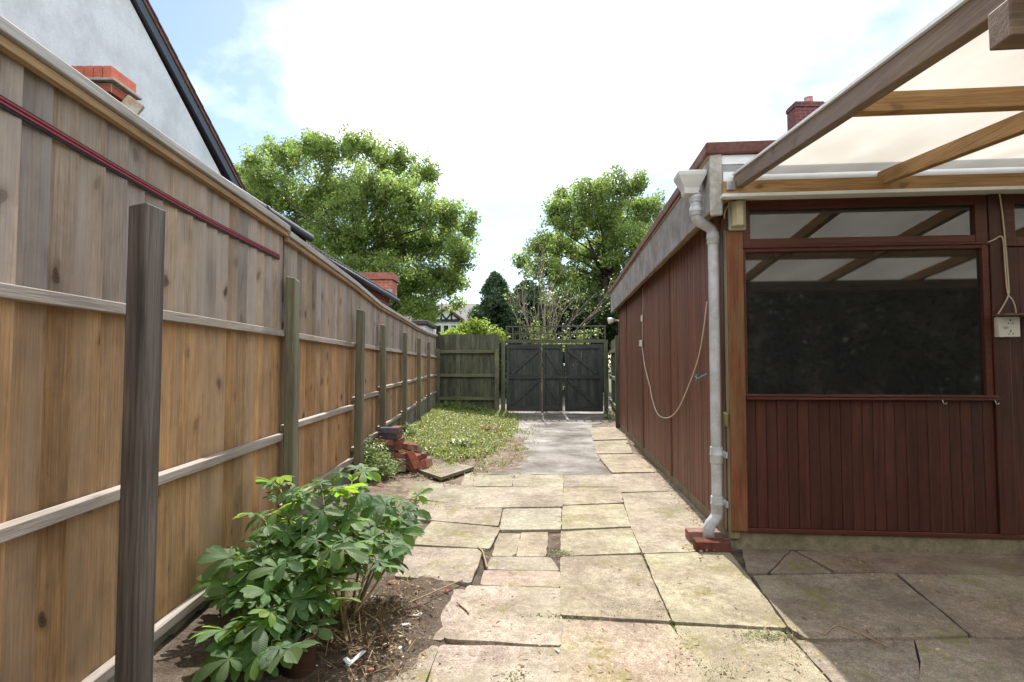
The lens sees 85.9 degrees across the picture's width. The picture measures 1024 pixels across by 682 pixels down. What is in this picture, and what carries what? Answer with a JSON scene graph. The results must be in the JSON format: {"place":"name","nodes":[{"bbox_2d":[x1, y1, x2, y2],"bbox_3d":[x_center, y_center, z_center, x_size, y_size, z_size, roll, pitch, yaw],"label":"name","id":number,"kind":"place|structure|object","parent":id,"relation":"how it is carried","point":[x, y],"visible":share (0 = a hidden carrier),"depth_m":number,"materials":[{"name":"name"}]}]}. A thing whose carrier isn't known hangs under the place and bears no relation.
{"place":"outdoors","nodes":[
{"label":"outdoors","id":0,"kind":"place"},
{"bbox_2d":[460,412,611,475],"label":"driveway","id":1,"kind":"structure","parent":0,"point":[568,448],"depth_m":8.18,"materials":[{"name":"concrete"}]},
{"bbox_2d":[501,340,607,413],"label":"yard gate","id":2,"kind":"structure","parent":1,"relation":"on","point":[583,377],"depth_m":13.68,"materials":[{"name":"paint"}]},
{"bbox_2d":[506,325,605,340],"bbox_3d":[1.081,-0.195,13.740,2.492,0.375,0.036,0,-2,5],"label":"trellis","id":3,"kind":"object","parent":2,"relation":"on","point":[569,333],"visible":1,"depth_m":13.71,"materials":[{"name":"brown wood"}]},
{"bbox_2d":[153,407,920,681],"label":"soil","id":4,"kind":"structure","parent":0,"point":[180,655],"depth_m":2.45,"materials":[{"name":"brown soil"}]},
{"bbox_2d":[114,203,165,681],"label":"timber post","id":5,"kind":"object","parent":4,"relation":"on","point":[135,617],"visible":1,"depth_m":1.61,"materials":[{"name":"wood"}]},
{"bbox_2d":[0,15,289,681],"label":"closeboard fence","id":6,"kind":"object","parent":4,"relation":"on","point":[64,215],"visible":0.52,"depth_m":1.86,"materials":[{"name":"wood"}]},
{"bbox_2d":[0,95,279,259],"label":"strap","id":7,"kind":"object","parent":6,"relation":"attached to","point":[16,110],"visible":1,"depth_m":1.91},
{"bbox_2d":[282,236,283,301],"bbox_3d":[-1.483,-0.464,3.523,0.030,0.430,0.040,0,-2,-2],"label":"post slip","id":8,"kind":"object","parent":6,"relation":"attached to","point":[283,272],"visible":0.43,"depth_m":3.53,"materials":[{"name":"brown wood"}]},
{"bbox_2d":[282,276,299,536],"bbox_3d":[-1.395,0.543,3.482,0.068,1.916,0.105,0,-2,-3],"label":"fence post","id":9,"kind":"object","parent":4,"relation":"on","point":[291,419],"visible":0.56,"depth_m":3.45,"materials":[{"name":"brown wood"}]},
{"bbox_2d":[272,621,318,678],"bbox_3d":[-0.822,1.199,2.107,0.168,0.166,0.168,-5,4,0],"label":"rusty pot","id":10,"kind":"object","parent":4,"relation":"on","point":[306,663],"visible":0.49,"depth_m":2.06,"materials":[{"name":"metal"}]},
{"bbox_2d":[190,463,433,681],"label":"chestnut sapling","id":11,"kind":"object","parent":4,"relation":"on","point":[294,581],"visible":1,"depth_m":2.35,"materials":[{"name":"green plant"}]},
{"bbox_2d":[278,231,356,541],"bbox_3d":[-1.510,0.417,4.391,0.095,2.186,1.812,0,-2,-3],"label":"closeboard fence","id":12,"kind":"object","parent":4,"relation":"on","point":[326,345],"visible":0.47,"depth_m":4.32,"materials":[{"name":"wood"}]},
{"bbox_2d":[353,309,365,483],"bbox_3d":[-1.469,0.633,5.290,0.068,1.891,0.105,1,-2,-3],"label":"fence post","id":13,"kind":"object","parent":4,"relation":"on","point":[359,387],"visible":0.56,"depth_m":5.25,"materials":[{"name":"brown wood"}]},
{"bbox_2d":[350,282,381,480],"bbox_3d":[-1.578,0.508,5.918,0.095,2.136,1.251,0,-2,-3],"label":"closeboard fence","id":14,"kind":"object","parent":4,"relation":"on","point":[367,301],"visible":0.41,"depth_m":6.04,"materials":[{"name":"wood"}]},
{"bbox_2d":[280,554,462,681],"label":"dry debris","id":15,"kind":"object","parent":4,"relation":"on","point":[362,609],"visible":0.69,"depth_m":2.34,"materials":[{"name":"plant"}]},
{"bbox_2d":[343,657,350,663],"bbox_3d":[-0.634,1.226,2.113,0.020,0.004,0.040,-12,6,-36],"label":"white shard","id":16,"kind":"object","parent":15,"relation":"on","point":[346,660],"visible":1,"depth_m":2.11,"materials":[{"name":"white plastic"}]},
{"bbox_2d":[346,650,365,666],"bbox_3d":[-0.606,1.232,2.135,0.022,0.005,0.090,-14,3,34],"label":"white shard","id":17,"kind":"object","parent":15,"relation":"on","point":[357,656],"visible":1,"depth_m":2.13,"materials":[{"name":"white plastic"}]},
{"bbox_2d":[344,570,384,638],"bbox_3d":[-0.676,1.174,2.501,0.054,0.141,0.432,0,-3,11],"label":"cut stem","id":18,"kind":"object","parent":15,"relation":"on","point":[367,596],"visible":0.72,"depth_m":2.49,"materials":[{"name":"brown plant"}]},
{"bbox_2d":[363,435,402,481],"bbox_3d":[-1.363,1.198,5.669,0.476,0.500,0.940,0,-2,0],"label":"weed clump","id":19,"kind":"object","parent":4,"relation":"on","point":[377,459],"visible":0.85,"depth_m":5.58,"materials":[{"name":"green plant"}]},
{"bbox_2d":[377,303,403,438],"bbox_3d":[-1.644,0.607,7.411,0.095,2.066,1.742,0,-2,-3],"label":"closeboard fence","id":20,"kind":"object","parent":4,"relation":"on","point":[390,319],"visible":0.49,"depth_m":7.49,"materials":[{"name":"wood"}]},
{"bbox_2d":[390,465,405,471],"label":"brick","id":21,"kind":"object","parent":4,"relation":"on","point":[403,469],"visible":0.5,"depth_m":6.02,"materials":[{"name":"brown brick"}]},
{"bbox_2d":[395,458,410,471],"bbox_3d":[-1.198,1.379,6.114,0.215,0.065,0.103,37,-19,-33],"label":"brick","id":22,"kind":"object","parent":4,"relation":"on","point":[403,463],"visible":0.57,"depth_m":6.07,"materials":[{"name":"brick"}]},
{"bbox_2d":[398,421,416,435],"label":"weed clump","id":23,"kind":"object","parent":4,"relation":"on","point":[407,428],"visible":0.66,"depth_m":8.06,"materials":[{"name":"green plant"}]},
{"bbox_2d":[400,317,417,424],"bbox_3d":[-1.721,0.687,9.144,0.095,2.056,1.732,0,-2,-3],"label":"closeboard fence","id":24,"kind":"object","parent":4,"relation":"on","point":[409,327],"visible":0.5,"depth_m":9.28,"materials":[{"name":"wood"}]},
{"bbox_2d":[360,579,462,622],"bbox_3d":[-0.453,1.271,2.702,0.047,0.052,0.720,-2,-3,33],"label":"dry stem","id":25,"kind":"object","parent":4,"relation":"on","point":[418,598],"visible":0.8,"depth_m":2.69,"materials":[{"name":"plant"}]},
{"bbox_2d":[415,326,427,420],"bbox_3d":[-1.796,0.769,10.817,0.095,2.036,1.622,0,-2,-3],"label":"closeboard fence","id":26,"kind":"object","parent":4,"relation":"on","point":[421,333],"visible":0.48,"depth_m":10.99,"materials":[{"name":"wood"}]},
{"bbox_2d":[420,458,432,468],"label":"brick","id":27,"kind":"object","parent":4,"relation":"on","point":[426,463],"visible":0.86,"depth_m":6.17,"materials":[{"name":"red brick"}]},
{"bbox_2d":[425,332,437,412],"bbox_3d":[-1.890,0.831,12.926,0.095,2.096,2.603,0,-2,-3],"label":"closeboard fence","id":28,"kind":"object","parent":4,"relation":"on","point":[430,337],"visible":0.53,"depth_m":12.88,"materials":[{"name":"wood"}]},
{"bbox_2d":[417,462,473,480],"bbox_3d":[-0.820,1.450,6.302,0.573,0.048,1.212,2,-3,-33],"label":"ridged slab","id":29,"kind":"object","parent":4,"relation":"on","point":[444,472],"depth_m":6.03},
{"bbox_2d":[404,450,421,471],"bbox_3d":[-1.087,1.316,6.030,0.102,0.215,0.065,-7,-31,-49],"label":"brick","id":30,"kind":"object","parent":29,"relation":"on","point":[412,460],"visible":1,"depth_m":6.00,"materials":[{"name":"red brick"}]},
{"bbox_2d":[448,435,474,448],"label":"weed clump","id":31,"kind":"object","parent":4,"relation":"on","point":[462,441],"visible":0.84,"depth_m":7.53,"materials":[{"name":"green plant"}]},
{"bbox_2d":[433,399,491,410],"bbox_3d":[-1.200,1.569,13.362,1.469,0.326,0.755,0,-2,0],"label":"weed clump","id":32,"kind":"object","parent":4,"relation":"on","point":[464,406],"visible":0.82,"depth_m":13.27,"materials":[{"name":"green plant"}]},
{"bbox_2d":[435,334,498,409],"bbox_3d":[-1.169,0.857,13.833,1.705,2.082,0.158,0,-2,5],"label":"back fence","id":33,"kind":"object","parent":4,"relation":"on","point":[466,365],"visible":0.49,"depth_m":13.88,"materials":[{"name":"green wood"}]},
{"bbox_2d":[389,404,556,495],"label":"grass","id":34,"kind":"structure","parent":4,"relation":"on","point":[441,418],"depth_m":8.79,"materials":[{"name":"green plant"}]},
{"bbox_2d":[478,424,502,431],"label":"weed clump","id":35,"kind":"object","parent":4,"relation":"on","point":[488,427],"visible":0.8,"depth_m":9.57,"materials":[{"name":"plant"}]},
{"bbox_2d":[602,408,614,419],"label":"weed clump","id":36,"kind":"object","parent":4,"relation":"on","point":[610,414],"visible":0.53,"depth_m":12.22,"materials":[{"name":"green plant"}]},
{"label":"brick","id":37,"kind":"object","parent":4,"relation":"on","visible":0},
{"bbox_2d":[402,451,421,459],"bbox_3d":[-1.144,1.312,6.264,0.215,0.065,0.102,6,7,29],"label":"brick","id":38,"kind":"object","parent":37,"relation":"on","point":[419,456],"visible":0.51,"depth_m":6.24,"materials":[{"name":"red brick"}]},
{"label":"brick","id":39,"kind":"object","parent":4,"relation":"on","visible":0},
{"bbox_2d":[418,453,426,458],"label":"brick","id":40,"kind":"object","parent":39,"relation":"on","point":[424,456],"visible":0.29,"depth_m":6.43,"materials":[{"name":"red brick"}]},
{"bbox_2d":[394,452,404,457],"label":"brick","id":41,"kind":"object","parent":40,"relation":"on","point":[399,454],"visible":0.37,"depth_m":6.23,"materials":[{"name":"red brick"}]},
{"bbox_2d":[395,444,401,450],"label":"brick","id":42,"kind":"object","parent":41,"relation":"on","point":[398,447],"visible":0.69,"depth_m":6.25,"materials":[{"name":"red brick"}]},
{"bbox_2d":[394,437,404,444],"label":"brick","id":43,"kind":"object","parent":42,"relation":"on","point":[401,440],"visible":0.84,"depth_m":6.26,"materials":[{"name":"red brick"}]},
{"label":"brick","id":44,"kind":"object","parent":43,"relation":"on","visible":0},
{"bbox_2d":[392,426,402,433],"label":"brick","id":45,"kind":"object","parent":44,"relation":"on","point":[394,429],"visible":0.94,"depth_m":6.34,"materials":[{"name":"red brick"}]},
{"bbox_2d":[403,444,422,452],"bbox_3d":[-1.167,1.262,6.461,0.103,0.065,0.215,-10,-26,42],"label":"brick","id":46,"kind":"object","parent":40,"relation":"on","point":[409,447],"visible":0.86,"depth_m":6.42,"materials":[{"name":"brown brick"}]},
{"bbox_2d":[402,441,417,449],"bbox_3d":[-1.222,1.220,6.429,0.215,0.065,0.102,13,6,-28],"label":"brick","id":47,"kind":"object","parent":46,"relation":"on","point":[406,443],"visible":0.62,"depth_m":6.41,"materials":[{"name":"red brick"}]},
{"bbox_2d":[149,0,957,365],"label":"sky","id":48,"kind":"structure","parent":0,"point":[514,101],"materials":[{"name":"white"}]},
{"bbox_2d":[499,396,610,410],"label":"road","id":49,"kind":"structure","parent":0,"point":[609,404],"depth_m":17.11,"materials":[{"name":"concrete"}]},
{"bbox_2d":[563,366,610,395],"bbox_3d":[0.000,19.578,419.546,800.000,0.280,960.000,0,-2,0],"label":"ground","id":50,"kind":"structure","parent":0,"point":[609,393],"depth_m":31.94,"materials":[{"name":"grey concrete"}]},
{"bbox_2d":[0,0,247,192],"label":"white house","id":51,"kind":"structure","parent":50,"relation":"on","point":[129,39],"depth_m":6.15,"materials":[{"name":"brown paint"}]},
{"bbox_2d":[222,176,314,241],"bbox_3d":[-3.886,-0.409,5.778,1.428,3.716,6.050,0,-2,0],"label":"house extension","id":52,"kind":"object","parent":50,"relation":"on","point":[301,233],"visible":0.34,"depth_m":8.00,"materials":[{"name":"metal"}]},
{"bbox_2d":[71,66,141,101],"bbox_3d":[-3.566,-0.401,4.461,0.810,3.585,0.340,0,-2,0],"label":"brick chimney","id":53,"kind":"object","parent":52,"relation":"on","point":[115,83],"visible":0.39,"depth_m":4.40,"materials":[{"name":"red brick"}]},
{"bbox_2d":[121,95,144,114],"bbox_3d":[-2.917,-1.743,4.176,0.120,0.205,0.060,37,-13,-24],"label":"loose brick","id":54,"kind":"object","parent":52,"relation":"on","point":[133,105],"visible":0.45,"depth_m":4.17,"materials":[{"name":"beige brick"}]},
{"bbox_2d":[306,242,399,310],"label":"brick outbuilding","id":55,"kind":"structure","parent":50,"relation":"on","point":[381,287],"depth_m":14.84,"materials":[{"name":"brick"}]},
{"bbox_2d":[233,123,482,323],"bbox_3d":[-9.295,-4.949,30.364,15.312,15.543,8.389,0,-2,0],"label":"oak tree","id":56,"kind":"object","parent":50,"relation":"on","point":[394,242],"visible":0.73,"depth_m":29.31,"materials":[{"name":"green plant"}]},
{"bbox_2d":[379,324,385,432],"bbox_3d":[-1.531,0.715,6.537,0.068,1.836,0.105,0,-2,-3],"label":"fence post","id":57,"kind":"object","parent":50,"relation":"on","point":[382,415],"visible":0.56,"depth_m":6.50,"materials":[{"name":"wood"}]},
{"bbox_2d":[402,332,406,425],"bbox_3d":[-1.608,0.785,8.275,0.068,1.846,0.105,0,-2,-3],"label":"fence post","id":58,"kind":"object","parent":50,"relation":"on","point":[404,399],"visible":0.56,"depth_m":8.23,"materials":[{"name":"brown wood"}]},
{"bbox_2d":[417,338,420,420],"bbox_3d":[-1.685,0.859,10.004,0.068,1.846,0.105,0,-2,-3],"label":"fence post","id":59,"kind":"object","parent":50,"relation":"on","point":[419,379],"visible":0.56,"depth_m":9.96,"materials":[{"name":"brown wood"}]},
{"bbox_2d":[410,320,436,332],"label":"dark shed","id":60,"kind":"structure","parent":50,"relation":"on","point":[426,325],"depth_m":18.14,"materials":[{"name":"tile"}]},
{"bbox_2d":[427,342,429,412],"bbox_3d":[-1.758,0.929,11.622,0.068,1.846,0.105,0,-2,-3],"label":"fence post","id":61,"kind":"object","parent":50,"relation":"on","point":[428,376],"visible":0.56,"depth_m":11.58,"materials":[{"name":"brown wood"}]},
{"bbox_2d":[406,304,480,333],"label":"timbered house","id":62,"kind":"structure","parent":50,"relation":"on","point":[449,320],"depth_m":40.06,"materials":[{"name":"white paint"}]},
{"bbox_2d":[435,324,441,333],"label":"window","id":63,"kind":"structure","parent":62,"relation":"in","point":[439,326],"depth_m":40.06,"materials":[{"name":"white glass"}]},
{"bbox_2d":[443,324,448,331],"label":"window","id":64,"kind":"structure","parent":62,"relation":"in","point":[445,326],"depth_m":40.06,"materials":[{"name":"white glass"}]},
{"bbox_2d":[439,317,510,345],"bbox_3d":[-1.075,0.747,15.452,2.071,2.852,1.387,0,-2,0],"label":"laurel bush","id":65,"kind":"object","parent":50,"relation":"on","point":[473,326],"visible":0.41,"depth_m":15.33,"materials":[{"name":"green plant"}]},
{"bbox_2d":[465,270,530,398],"bbox_3d":[-0.741,-0.111,21.053,3.976,5.228,3.946,0,-2,0],"label":"conifer tree","id":66,"kind":"object","parent":50,"relation":"on","point":[494,308],"visible":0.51,"depth_m":20.61,"materials":[{"name":"green plant"}]},
{"bbox_2d":[499,279,577,397],"bbox_3d":[0.452,0.183,22.346,6.105,5.498,5.526,1,-3,-26],"label":"conifer tree","id":67,"kind":"object","parent":50,"relation":"on","point":[531,299],"visible":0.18,"depth_m":21.95,"materials":[{"name":"green plant"}]},
{"bbox_2d":[497,218,616,407],"bbox_3d":[1.470,-0.562,15.287,3.764,5.242,2.749,0,-2,0],"label":"bare shrub","id":68,"kind":"object","parent":50,"relation":"on","point":[547,314],"visible":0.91,"depth_m":15.19,"materials":[{"name":"brown plant"}]},
{"bbox_2d":[529,320,602,351],"bbox_3d":[1.465,0.780,14.948,2.088,2.736,0.950,0,-2,0],"label":"ivy clump","id":69,"kind":"object","parent":50,"relation":"on","point":[580,336],"visible":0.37,"depth_m":14.92,"materials":[{"name":"green plant"}]},
{"bbox_2d":[539,282,617,373],"bbox_3d":[3.276,0.106,20.821,5.162,4.588,3.144,2,-3,-32],"label":"holly tree","id":70,"kind":"object","parent":50,"relation":"on","point":[611,328],"visible":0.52,"depth_m":20.13,"materials":[{"name":"green plant"}]},
{"bbox_2d":[510,163,666,391],"bbox_3d":[4.063,-3.031,27.342,8.357,11.427,6.011,0,-2,0],"label":"oak tree","id":71,"kind":"object","parent":50,"relation":"on","point":[609,241],"visible":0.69,"depth_m":26.35,"materials":[{"name":"green plant"}]},
{"bbox_2d":[786,96,824,130],"bbox_3d":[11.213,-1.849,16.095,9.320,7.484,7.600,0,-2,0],"label":"chimney","id":72,"kind":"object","parent":50,"relation":"on","point":[797,112],"depth_m":12.74,"materials":[{"name":"red brick"}]},
{"bbox_2d":[609,140,1023,554],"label":"garage","id":73,"kind":"structure","parent":50,"relation":"on","point":[859,341],"depth_m":3.60,"materials":[{"name":"wood"}]},
{"bbox_2d":[608,318,618,323],"bbox_3d":[1.897,-0.377,10.287,0.215,0.120,0.117,0,-2,5],"label":"spotlight","id":74,"kind":"object","parent":73,"relation":"attached to","point":[611,320],"visible":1,"depth_m":10.26,"materials":[{"name":"white plastic"}]},
{"bbox_2d":[642,287,642,340],"bbox_3d":[1.728,-0.358,7.273,0.007,0.707,0.084,0,-2,5],"label":"thin wire","id":75,"kind":"object","parent":73,"relation":"attached to","point":[642,318],"visible":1,"depth_m":7.29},
{"bbox_2d":[642,302,707,417],"bbox_3d":[1.593,0.296,5.697,0.012,1.040,3.286,0,-2,5],"label":"swagged cable","id":76,"kind":"object","parent":73,"relation":"hanging from","point":[693,371],"visible":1,"depth_m":4.66,"materials":[{"name":"beige plastic"}]},
{"bbox_2d":[673,169,728,537],"bbox_3d":[1.267,0.087,3.660,0.325,2.428,0.201,0,-2,5],"label":"downpipe","id":77,"kind":"object","parent":73,"relation":"attached to","point":[688,183],"visible":1,"depth_m":3.65,"materials":[{"name":"plastic"}]},
{"bbox_2d":[721,203,730,229],"bbox_3d":[1.431,-0.835,3.658,0.082,0.183,0.024,0,-2,5],"label":"cable entry","id":78,"kind":"object","parent":73,"relation":"attached to","point":[723,223],"visible":0.98,"depth_m":3.65,"materials":[{"name":"metal"}]},
{"bbox_2d":[723,412,728,426],"bbox_3d":[1.416,0.518,3.645,0.020,0.090,0.050,-8,15,5],"label":"wood offcut","id":79,"kind":"object","parent":73,"relation":"attached to","point":[725,419],"visible":1,"depth_m":3.63,"materials":[{"name":"beige wood"}]},
{"bbox_2d":[728,200,745,230],"bbox_3d":[1.493,-0.837,3.628,0.116,0.205,0.082,0,-2,5],"label":"bulkhead light","id":80,"kind":"object","parent":73,"relation":"attached to","point":[736,215],"visible":1,"depth_m":3.61,"materials":[{"name":"plastic"}]},
{"bbox_2d":[743,195,987,245],"bbox_3d":[2.306,-0.789,3.640,1.532,0.310,0.054,0,-2,5],"label":"window","id":81,"kind":"structure","parent":73,"relation":"in","point":[951,218],"depth_m":3.63,"materials":[{"name":"brown glass"}]},
{"bbox_2d":[720,0,1023,199],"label":"lean to canopy","id":82,"kind":"object","parent":73,"relation":"attached to","point":[935,105],"visible":1,"depth_m":2.54,"materials":[{"name":"white"}]},
{"bbox_2d":[743,242,1000,400],"bbox_3d":[2.315,-0.125,3.596,1.552,1.016,0.084,0,-2,5],"label":"window","id":83,"kind":"structure","parent":73,"relation":"in","point":[895,321],"depth_m":3.60,"materials":[{"name":"black glass"}]},
{"bbox_2d":[994,193,1009,337],"bbox_3d":[3.115,-0.490,3.503,0.105,0.941,0.026,0,-2,0],"label":"power cable","id":84,"kind":"object","parent":73,"relation":"hanging from","point":[1006,263],"visible":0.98,"depth_m":3.51,"materials":[{"name":"beige plastic"}]},
{"bbox_2d":[988,236,1016,312],"bbox_3d":[3.125,-0.421,3.507,0.153,0.503,0.012,0,-2,6],"label":"power cable","id":85,"kind":"object","parent":73,"relation":"attached to","point":[1005,270],"visible":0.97,"depth_m":3.50,"materials":[{"name":"beige plastic"}]},
{"bbox_2d":[994,317,1019,336],"bbox_3d":[3.137,-0.089,3.486,0.126,0.128,0.051,0,-2,5],"label":"double socket","id":86,"kind":"object","parent":73,"relation":"attached to","point":[1007,326],"visible":1,"depth_m":3.47,"materials":[{"name":"white plastic"}]},
{"bbox_2d":[992,313,1023,316],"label":"shelf","id":87,"kind":"object","parent":73,"relation":"attached to","point":[1009,314],"visible":1,"depth_m":3.43,"materials":[{"name":"brown wood"}]},
{"bbox_2d":[1004,194,1023,246],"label":"window","id":88,"kind":"structure","parent":73,"relation":"in","point":[1014,203],"depth_m":3.54,"materials":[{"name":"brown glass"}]},
{"bbox_2d":[385,426,1023,681],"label":"pavement","id":89,"kind":"structure","parent":0,"point":[975,606],"depth_m":2.79,"materials":[{"name":"beige stone"}]},
{"bbox_2d":[456,602,468,613],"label":"twig","id":90,"kind":"object","parent":89,"relation":"on","point":[459,604],"visible":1,"depth_m":2.66,"materials":[{"name":"beige wood"}]},
{"bbox_2d":[477,546,487,568],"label":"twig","id":91,"kind":"object","parent":89,"relation":"on","point":[479,548],"visible":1,"depth_m":3.37,"materials":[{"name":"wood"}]},
{"bbox_2d":[409,498,816,681],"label":"moss","id":92,"kind":"object","parent":89,"relation":"on","point":[674,625],"visible":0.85,"depth_m":2.41,"materials":[{"name":"green plant"}]},
{"bbox_2d":[609,336,619,427],"bbox_3d":[2.214,0.875,12.018,0.112,1.888,3.148,0,-2,7],"label":"return fence","id":93,"kind":"object","parent":89,"relation":"on","point":[614,378],"visible":0.73,"depth_m":10.50,"materials":[{"name":"brown wood"}]},
{"bbox_2d":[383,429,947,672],"bbox_3d":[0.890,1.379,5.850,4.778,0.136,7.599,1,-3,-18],"label":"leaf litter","id":94,"kind":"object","parent":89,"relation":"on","point":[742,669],"visible":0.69,"depth_m":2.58,"materials":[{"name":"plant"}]},
{"bbox_2d":[685,528,720,540],"bbox_3d":[1.300,1.318,3.745,0.215,0.065,0.102,0,-2,3],"label":"brick","id":95,"kind":"object","parent":89,"relation":"on","point":[690,533],"visible":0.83,"depth_m":3.70,"materials":[{"name":"red brick"}]},
{"bbox_2d":[693,537,730,552],"bbox_3d":[1.281,1.309,3.526,0.215,0.065,0.102,0,-2,5],"label":"brick","id":96,"kind":"object","parent":89,"relation":"on","point":[715,544],"visible":1,"depth_m":3.48,"materials":[{"name":"red brick"}]},
{"bbox_2d":[823,625,888,647],"bbox_3d":[1.495,1.283,2.405,0.239,0.007,0.132,-1,-3,28],"label":"twig","id":97,"kind":"object","parent":89,"relation":"on","point":[868,637],"visible":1,"depth_m":2.41,"materials":[{"name":"brown wood"}]},
{"label":"brick","id":98,"kind":"object","parent":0,"visible":0},
{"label":"brick","id":99,"kind":"object","parent":98,"relation":"on","visible":0},
{"bbox_2d":[377,445,394,450],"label":"brick","id":100,"kind":"object","parent":99,"relation":"on","point":[391,448],"visible":0.49,"depth_m":6.19,"materials":[{"name":"red brick"}]},
{"bbox_2d":[374,439,393,444],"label":"brick","id":101,"kind":"object","parent":100,"relation":"on","point":[390,442],"visible":0.6,"depth_m":6.20,"materials":[{"name":"red brick"}]},
{"bbox_2d":[378,433,396,438],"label":"brick","id":102,"kind":"object","parent":101,"relation":"on","point":[388,436],"visible":0.82,"depth_m":6.21,"materials":[{"name":"grey brick"}]},
{"bbox_2d":[380,427,399,433],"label":"brick","id":103,"kind":"object","parent":102,"relation":"on","point":[386,430],"visible":1,"depth_m":6.21,"materials":[{"name":"grey brick"}]}
]}

